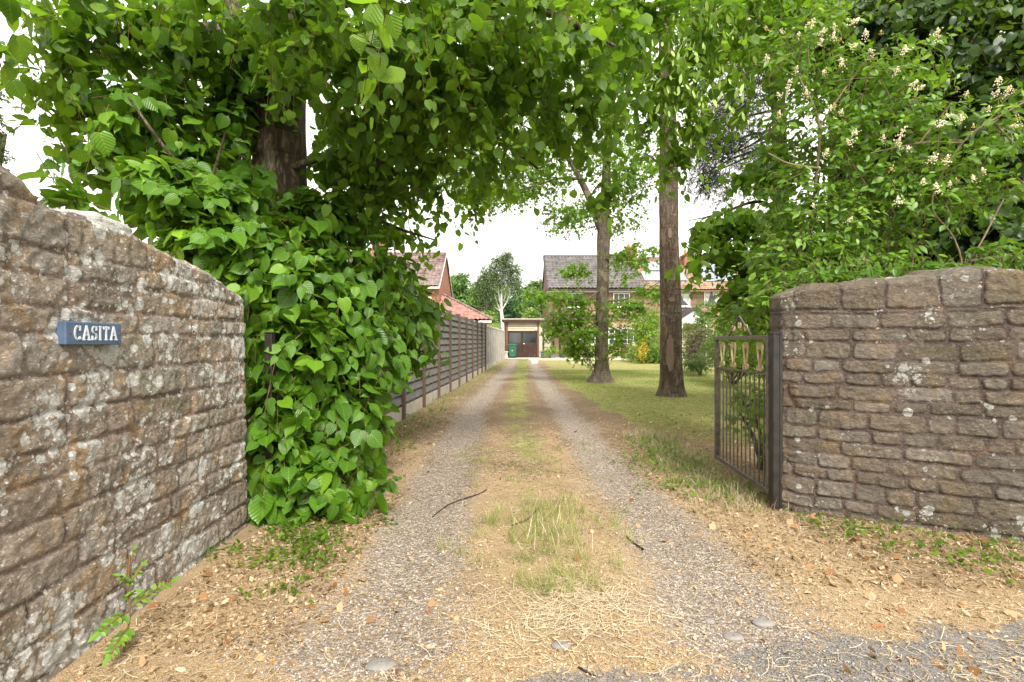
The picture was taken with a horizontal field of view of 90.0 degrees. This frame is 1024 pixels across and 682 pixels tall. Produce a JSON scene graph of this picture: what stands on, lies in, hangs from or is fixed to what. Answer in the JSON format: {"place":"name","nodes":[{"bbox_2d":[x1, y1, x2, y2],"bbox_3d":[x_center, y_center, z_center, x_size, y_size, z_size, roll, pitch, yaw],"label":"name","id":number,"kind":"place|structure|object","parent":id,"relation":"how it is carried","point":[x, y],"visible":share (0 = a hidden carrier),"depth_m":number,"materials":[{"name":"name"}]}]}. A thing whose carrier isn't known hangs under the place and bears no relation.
{"place":"outdoors","nodes":[
{"label":"outdoors","id":0,"kind":"place"},
{"bbox_2d":[386,361,511,458],"bbox_3d":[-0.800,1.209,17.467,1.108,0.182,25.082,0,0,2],"label":"grass","id":1,"kind":"structure","parent":0,"point":[492,367],"depth_m":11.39,"materials":[{"name":"plant"}]},
{"bbox_2d":[0,0,1007,297],"label":"sky","id":2,"kind":"structure","parent":0,"point":[517,233],"materials":[{"name":"white"}]},
{"bbox_2d":[488,359,569,487],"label":"grass","id":3,"kind":"structure","parent":0,"point":[520,361],"depth_m":13.97,"materials":[{"name":"plant"}]},
{"bbox_2d":[48,359,1023,681],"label":"ground","id":4,"kind":"structure","parent":0,"point":[950,637],"depth_m":2.53,"materials":[{"name":"brown soil"}]},
{"bbox_2d":[0,77,15,170],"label":"broadleaf tree","id":5,"kind":"object","parent":4,"relation":"on","point":[3,138],"visible":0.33,"depth_m":8.96,"materials":[{"name":"green plant"}]},
{"bbox_2d":[0,165,247,681],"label":"stone wall","id":6,"kind":"structure","parent":4,"relation":"on","point":[111,456],"depth_m":2.06,"materials":[{"name":"brown stone"}]},
{"bbox_2d":[56,321,120,344],"bbox_3d":[-1.652,-0.029,1.989,0.075,0.087,0.268,0,0,0],"label":"house sign","id":7,"kind":"object","parent":6,"relation":"attached to","point":[79,333],"visible":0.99,"depth_m":1.95,"materials":[{"name":"blue metal"}]},
{"bbox_2d":[87,545,180,666],"bbox_3d":[-1.472,1.006,1.996,0.097,0.392,0.354,0,0,14],"label":"weed plant","id":8,"kind":"object","parent":4,"relation":"on","point":[113,622],"visible":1,"depth_m":1.97,"materials":[{"name":"green plant"}]},
{"bbox_2d":[99,493,402,662],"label":"corner litter","id":9,"kind":"object","parent":4,"relation":"on","point":[227,622],"visible":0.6,"depth_m":2.42,"materials":[{"name":"brown plant"}]},
{"bbox_2d":[264,332,275,473],"bbox_3d":[-1.655,0.644,3.500,0.056,1.412,0.066,0,0,0],"label":"gate post","id":10,"kind":"object","parent":4,"relation":"on","point":[269,339],"visible":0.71,"depth_m":3.47,"materials":[{"name":"black metal"}]},
{"bbox_2d":[0,0,677,526],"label":"lime tree","id":11,"kind":"object","parent":4,"relation":"on","point":[246,214],"visible":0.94,"depth_m":3.80,"materials":[{"name":"green plant"}]},
{"bbox_2d":[380,310,485,422],"bbox_3d":[-1.518,0.274,13.349,0.120,2.051,16.388,0,0,3],"label":"woven fence","id":12,"kind":"object","parent":4,"relation":"on","point":[461,343],"visible":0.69,"depth_m":12.56,"materials":[{"name":"grey wood"}]},
{"bbox_2d":[487,321,501,327],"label":"shrub","id":13,"kind":"object","parent":4,"relation":"on","point":[495,324],"visible":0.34,"depth_m":35.80,"materials":[{"name":"green plant"}]},
{"bbox_2d":[486,325,504,369],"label":"wall","id":14,"kind":"structure","parent":4,"relation":"on","point":[495,345],"depth_m":25.87,"materials":[{"name":"concrete"}]},
{"bbox_2d":[724,381,765,471],"bbox_3d":[2.429,0.862,4.993,0.454,0.919,1.602,0,0,7],"label":"shrub","id":15,"kind":"object","parent":4,"relation":"on","point":[752,419],"visible":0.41,"depth_m":5.17,"materials":[{"name":"green plant"}]},
{"bbox_2d":[769,333,782,510],"bbox_3d":[1.958,0.644,3.813,0.076,1.412,0.093,0,0,0],"label":"gate post","id":16,"kind":"object","parent":4,"relation":"on","point":[775,412],"visible":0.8,"depth_m":3.77,"materials":[{"name":"black metal"}]},
{"bbox_2d":[714,316,768,493],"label":"metal gate","id":17,"kind":"structure","parent":16,"relation":"attached to","point":[717,415],"depth_m":4.38,"materials":[{"name":"black metal"}]},
{"bbox_2d":[667,486,1023,591],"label":"brown litter","id":18,"kind":"object","parent":4,"relation":"on","point":[985,548],"visible":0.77,"depth_m":3.02,"materials":[{"name":"brown plant"}]},
{"bbox_2d":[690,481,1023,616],"bbox_3d":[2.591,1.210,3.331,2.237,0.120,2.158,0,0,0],"label":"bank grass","id":19,"kind":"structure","parent":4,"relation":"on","point":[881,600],"depth_m":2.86,"materials":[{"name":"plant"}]},
{"bbox_2d":[711,0,1023,334],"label":"flowering shrub","id":20,"kind":"object","parent":4,"relation":"on","point":[830,254],"visible":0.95,"depth_m":4.61,"materials":[{"name":"green plant"}]},
{"bbox_2d":[768,265,1023,542],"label":"stone wall","id":21,"kind":"structure","parent":4,"relation":"on","point":[903,397],"depth_m":3.38,"materials":[{"name":"brown stone"}]},
{"bbox_2d":[784,507,1023,585],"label":"weeds","id":22,"kind":"object","parent":4,"relation":"on","point":[935,552],"visible":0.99,"depth_m":3.02,"materials":[{"name":"green plant"}]},
{"bbox_2d":[167,359,948,681],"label":"driveway","id":23,"kind":"structure","parent":0,"point":[548,400],"depth_m":2.77,"materials":[{"name":"beige gravel"}]},
{"bbox_2d":[196,508,397,604],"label":"corner weeds","id":24,"kind":"object","parent":23,"relation":"on","point":[313,535],"visible":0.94,"depth_m":2.95,"materials":[{"name":"green plant"}]},
{"bbox_2d":[364,657,395,671],"bbox_3d":[-0.517,1.282,2.025,0.126,0.027,0.086,0,0,0],"label":"stone","id":25,"kind":"object","parent":23,"relation":"on","point":[376,665],"visible":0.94,"depth_m":2.01,"materials":[{"name":"grey stone"}]},
{"bbox_2d":[432,489,486,516],"bbox_3d":[-0.422,1.266,4.041,0.080,0.050,0.656,0,0,35],"label":"stick","id":26,"kind":"object","parent":23,"relation":"on","point":[458,500],"visible":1,"depth_m":4.07,"materials":[{"name":"wood"}]},
{"bbox_2d":[512,507,538,524],"bbox_3d":[0.113,1.236,3.607,0.045,0.020,0.399,0,0,30],"label":"stick","id":27,"kind":"object","parent":23,"relation":"on","point":[526,519],"visible":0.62,"depth_m":3.53,"materials":[{"name":"brown wood"}]},
{"bbox_2d":[431,437,649,601],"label":"grass tufts","id":28,"kind":"object","parent":23,"relation":"on","point":[556,563],"visible":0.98,"depth_m":3.21,"materials":[{"name":"beige plant"}]},
{"bbox_2d":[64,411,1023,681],"bbox_3d":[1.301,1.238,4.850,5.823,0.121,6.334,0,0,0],"label":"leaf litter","id":29,"kind":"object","parent":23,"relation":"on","point":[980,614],"visible":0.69,"depth_m":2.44,"materials":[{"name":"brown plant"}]},
{"bbox_2d":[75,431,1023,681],"bbox_3d":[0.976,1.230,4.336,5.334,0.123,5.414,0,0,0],"label":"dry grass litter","id":30,"kind":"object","parent":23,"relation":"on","point":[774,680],"visible":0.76,"depth_m":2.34,"materials":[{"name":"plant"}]},
{"bbox_2d":[551,641,570,649],"bbox_3d":[0.200,1.239,2.080,0.084,0.026,0.048,0,0,0],"label":"stone","id":31,"kind":"object","parent":23,"relation":"on","point":[554,644],"visible":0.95,"depth_m":2.07,"materials":[{"name":"grey stone"}]},
{"bbox_2d":[507,491,624,560],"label":"dry stalks","id":32,"kind":"object","parent":23,"relation":"on","point":[556,526],"visible":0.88,"depth_m":3.22,"materials":[{"name":"plant"}]},
{"bbox_2d":[430,558,706,680],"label":"hay","id":33,"kind":"object","parent":23,"relation":"on","point":[570,610],"visible":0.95,"depth_m":2.34,"materials":[{"name":"plant"}]},
{"bbox_2d":[625,535,643,549],"bbox_3d":[0.760,1.256,3.196,0.014,0.016,0.228,0,0,-15],"label":"stick","id":34,"kind":"object","parent":23,"relation":"on","point":[633,542],"visible":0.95,"depth_m":3.16,"materials":[{"name":"brown wood"}]},
{"bbox_2d":[703,618,714,623],"bbox_3d":[0.888,1.267,2.310,0.052,0.025,0.032,0,0,0],"label":"stone","id":35,"kind":"object","parent":23,"relation":"on","point":[709,620],"visible":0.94,"depth_m":2.30,"materials":[{"name":"grey stone"}]},
{"bbox_2d":[723,632,743,640],"bbox_3d":[0.952,1.274,2.201,0.091,0.026,0.056,0,0,0],"label":"stone","id":36,"kind":"object","parent":23,"relation":"on","point":[730,636],"visible":0.98,"depth_m":2.19,"materials":[{"name":"grey stone"}]},
{"bbox_2d":[751,617,774,626],"bbox_3d":[1.132,1.273,2.313,0.101,0.025,0.066,0,0,0],"label":"stone","id":37,"kind":"object","parent":23,"relation":"on","point":[761,622],"visible":1,"depth_m":2.30,"materials":[{"name":"grey stone"}]},
{"bbox_2d":[542,255,644,357],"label":"brick house","id":38,"kind":"structure","parent":0,"point":[552,264],"depth_m":40.24,"materials":[{"name":"brown tile"}]},
{"bbox_2d":[608,328,633,344],"bbox_3d":[8.200,-0.340,38.580,1.900,1.220,0.100,0,0,0],"label":"window","id":39,"kind":"structure","parent":38,"relation":"in","point":[609,341],"depth_m":38.56,"materials":[{"name":"white glass"}]},
{"bbox_2d":[613,293,629,307],"bbox_3d":[8.550,-3.165,39.950,1.420,1.170,0.180,0,0,0],"label":"window","id":40,"kind":"structure","parent":38,"relation":"in","point":[625,295],"depth_m":39.98,"materials":[{"name":"white glass"}]},
{"bbox_2d":[505,357,706,360],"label":"patio","id":41,"kind":"structure","parent":0,"point":[540,358],"depth_m":36.57,"materials":[{"name":"beige concrete"}]},
{"bbox_2d":[347,233,494,326],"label":"brick house","id":42,"kind":"structure","parent":41,"relation":"on","point":[437,277],"depth_m":41.00,"materials":[{"name":"red brick"}]},
{"bbox_2d":[481,309,498,327],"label":"bamboo","id":43,"kind":"object","parent":41,"relation":"on","point":[489,313],"visible":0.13,"depth_m":50.90,"materials":[{"name":"green plant"}]},
{"bbox_2d":[469,248,527,329],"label":"birch tree","id":44,"kind":"object","parent":41,"relation":"on","point":[486,279],"visible":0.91,"depth_m":51.69,"materials":[{"name":"green plant"}]},
{"bbox_2d":[508,344,515,357],"bbox_3d":[0.020,0.722,38.024,0.600,1.052,0.788,0,0,0],"label":"wheelie bin","id":45,"kind":"object","parent":41,"relation":"on","point":[512,349],"visible":1,"depth_m":37.70,"materials":[{"name":"green plastic"}]},
{"bbox_2d":[502,318,543,356],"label":"garage","id":46,"kind":"structure","parent":41,"relation":"on","point":[523,333],"depth_m":38.92,"materials":[{"name":"paint"}]},
{"bbox_2d":[508,331,521,356],"bbox_3d":[0.230,0.240,38.947,1.060,1.960,0.065,0,0,0],"label":"door","id":47,"kind":"structure","parent":46,"relation":"in","point":[514,337],"depth_m":38.93,"materials":[{"name":"brown wood"}]},
{"bbox_2d":[522,331,536,356],"bbox_3d":[1.345,0.240,38.935,1.130,1.960,0.090,0,0,0],"label":"door","id":48,"kind":"structure","parent":46,"relation":"in","point":[529,338],"depth_m":38.93,"materials":[{"name":"brown wood"}]},
{"bbox_2d":[520,304,542,317],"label":"bamboo","id":49,"kind":"object","parent":41,"relation":"on","point":[528,313],"visible":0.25,"depth_m":50.03,"materials":[{"name":"green plant"}]},
{"bbox_2d":[540,349,550,357],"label":"potted plant","id":50,"kind":"object","parent":41,"relation":"on","point":[543,355],"visible":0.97,"depth_m":36.99,"materials":[{"name":"green plant"}]},
{"bbox_2d":[544,334,550,351],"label":"side gate","id":51,"kind":"structure","parent":41,"relation":"on","point":[546,345],"depth_m":39.38,"materials":[{"name":"wood"}]},
{"bbox_2d":[544,345,560,357],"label":"potted plant","id":52,"kind":"object","parent":41,"relation":"on","point":[553,354],"visible":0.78,"depth_m":37.41,"materials":[{"name":"green plant"}]},
{"bbox_2d":[621,344,632,358],"bbox_3d":[8.243,0.725,36.800,0.827,1.050,0.840,0,0,0],"label":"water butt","id":53,"kind":"object","parent":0,"point":[627,348],"visible":0.4,"depth_m":36.45,"materials":[{"name":"brown plastic"}]},
{"bbox_2d":[541,360,765,445],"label":"lawn","id":54,"kind":"structure","parent":0,"point":[556,365],"depth_m":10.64,"materials":[{"name":"green plant"}]},
{"bbox_2d":[307,1,720,383],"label":"sycamore tree","id":55,"kind":"object","parent":54,"relation":"on","point":[599,327],"visible":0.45,"depth_m":15.35,"materials":[{"name":"green plant"}]},
{"bbox_2d":[621,307,659,362],"bbox_3d":[7.978,-0.238,30.866,3.210,4.080,3.975,0,0,0],"label":"shrub","id":56,"kind":"object","parent":54,"relation":"on","point":[648,334],"visible":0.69,"depth_m":30.58,"materials":[{"name":"green plant"}]},
{"bbox_2d":[634,339,659,363],"bbox_3d":[7.575,0.672,28.301,2.151,1.677,2.050,0,0,0],"label":"shrub","id":57,"kind":"object","parent":54,"relation":"on","point":[647,355],"visible":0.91,"depth_m":28.09,"materials":[{"name":"green plant"}]},
{"bbox_2d":[682,327,712,371],"bbox_3d":[7.182,0.375,19.830,1.278,1.876,2.032,0,0,23],"label":"shrub","id":58,"kind":"object","parent":54,"relation":"on","point":[695,343],"visible":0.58,"depth_m":19.72,"materials":[{"name":"green plant"}]},
{"bbox_2d":[682,350,713,375],"bbox_3d":[6.716,0.786,18.463,1.453,1.064,1.546,0,0,0],"label":"shrub","id":59,"kind":"object","parent":54,"relation":"on","point":[692,367],"visible":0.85,"depth_m":18.23,"materials":[{"name":"green plant"}]},
{"bbox_2d":[682,295,721,369],"bbox_3d":[7.949,-0.305,21.547,2.613,3.255,2.613,0,0,0],"label":"shrub","id":60,"kind":"object","parent":54,"relation":"on","point":[701,320],"visible":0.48,"depth_m":21.72,"materials":[{"name":"green plant"}]},
{"bbox_2d":[584,0,858,397],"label":"lime tree","id":61,"kind":"object","parent":54,"relation":"on","point":[714,33],"visible":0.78,"depth_m":5.41,"materials":[{"name":"green plant"}]},
{"bbox_2d":[697,317,768,387],"bbox_3d":[6.260,0.198,13.502,1.752,2.262,8.946,0,0,10],"label":"shrub","id":62,"kind":"object","parent":54,"relation":"on","point":[752,361],"visible":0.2,"depth_m":14.31,"materials":[{"name":"green plant"}]},
{"bbox_2d":[664,77,810,365],"bbox_3d":[3.084,-1.396,6.606,1.785,5.501,3.803,0,0,23],"label":"lime tree","id":63,"kind":"object","parent":54,"relation":"on","point":[718,233],"visible":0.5,"depth_m":6.79,"materials":[{"name":"green plant"}]},
{"bbox_2d":[678,16,796,213],"bbox_3d":[6.215,-3.996,13.368,3.897,10.691,2.419,0,0,0],"label":"pine tree","id":64,"kind":"object","parent":54,"relation":"on","point":[732,156],"visible":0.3,"depth_m":13.24,"materials":[{"name":"green plant"}]},
{"bbox_2d":[760,0,1023,268],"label":"ivy clad tree","id":65,"kind":"object","parent":54,"relation":"on","point":[982,49],"visible":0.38,"depth_m":5.79,"materials":[{"name":"green plant"}]},
{"bbox_2d":[624,223,739,356],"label":"brick house","id":66,"kind":"structure","parent":0,"point":[708,289],"depth_m":40.00,"materials":[{"name":"orange brick"}]},
{"bbox_2d":[681,292,690,306],"bbox_3d":[13.050,-3.265,39.950,1.820,1.270,0.180,0,0,0],"label":"window","id":67,"kind":"structure","parent":66,"relation":"in","point":[684,298],"depth_m":39.97,"materials":[{"name":"white glass"}]},
{"bbox_2d":[704,292,718,305],"bbox_3d":[15.575,-3.300,39.990,1.150,1.200,0.100,0,0,0],"label":"window","id":68,"kind":"structure","parent":66,"relation":"in","point":[710,295],"depth_m":39.97,"materials":[{"name":"clear glass"}]},
{"bbox_2d":[594,427,794,512],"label":"grass","id":69,"kind":"structure","parent":0,"point":[706,460],"depth_m":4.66,"materials":[{"name":"plant"}]},
{"bbox_2d":[511,653,1023,681],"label":"road","id":70,"kind":"structure","parent":0,"point":[617,673],"depth_m":1.94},
{"bbox_2d":[578,666,597,677],"bbox_3d":[0.283,1.239,1.915,0.085,0.011,0.014,0,0,39],"label":"stick","id":71,"kind":"object","parent":70,"relation":"on","point":[585,671],"visible":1,"depth_m":1.91,"materials":[{"name":"brown wood"}]},
{"label":"terrain","id":72,"kind":"structure","parent":0,"visible":0},
{"bbox_2d":[450,271,472,305],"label":"broadleaf tree","id":73,"kind":"object","parent":72,"relation":"on","point":[460,283],"visible":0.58,"depth_m":63.12,"materials":[{"name":"green plant"}]},
{"bbox_2d":[467,284,498,311],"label":"broadleaf tree","id":74,"kind":"object","parent":72,"relation":"on","point":[473,304],"visible":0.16,"depth_m":68.89,"materials":[{"name":"green plant"}]},
{"bbox_2d":[491,283,511,316],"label":"broadleaf tree","id":75,"kind":"object","parent":72,"relation":"on","point":[504,291],"visible":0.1,"depth_m":73.82,"materials":[{"name":"green plant"}]},
{"bbox_2d":[496,294,522,328],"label":"broadleaf tree","id":76,"kind":"object","parent":72,"relation":"on","point":[511,305],"visible":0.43,"depth_m":67.30,"materials":[{"name":"green plant"}]},
{"bbox_2d":[510,286,535,309],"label":"broadleaf tree","id":77,"kind":"object","parent":72,"relation":"on","point":[523,293],"visible":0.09,"depth_m":73.83,"materials":[{"name":"green plant"}]},
{"bbox_2d":[519,300,542,317],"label":"broadleaf tree","id":78,"kind":"object","parent":72,"relation":"on","point":[532,306],"visible":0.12,"depth_m":61.14,"materials":[{"name":"green plant"}]},
{"bbox_2d":[525,277,542,293],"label":"broadleaf tree","id":79,"kind":"object","parent":72,"relation":"on","point":[537,285],"visible":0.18,"depth_m":81.67,"materials":[{"name":"green plant"}]},
{"bbox_2d":[534,289,542,313],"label":"broadleaf tree","id":80,"kind":"object","parent":72,"relation":"on","point":[541,311],"visible":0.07,"depth_m":65.42,"materials":[{"name":"green plant"}]}
]}

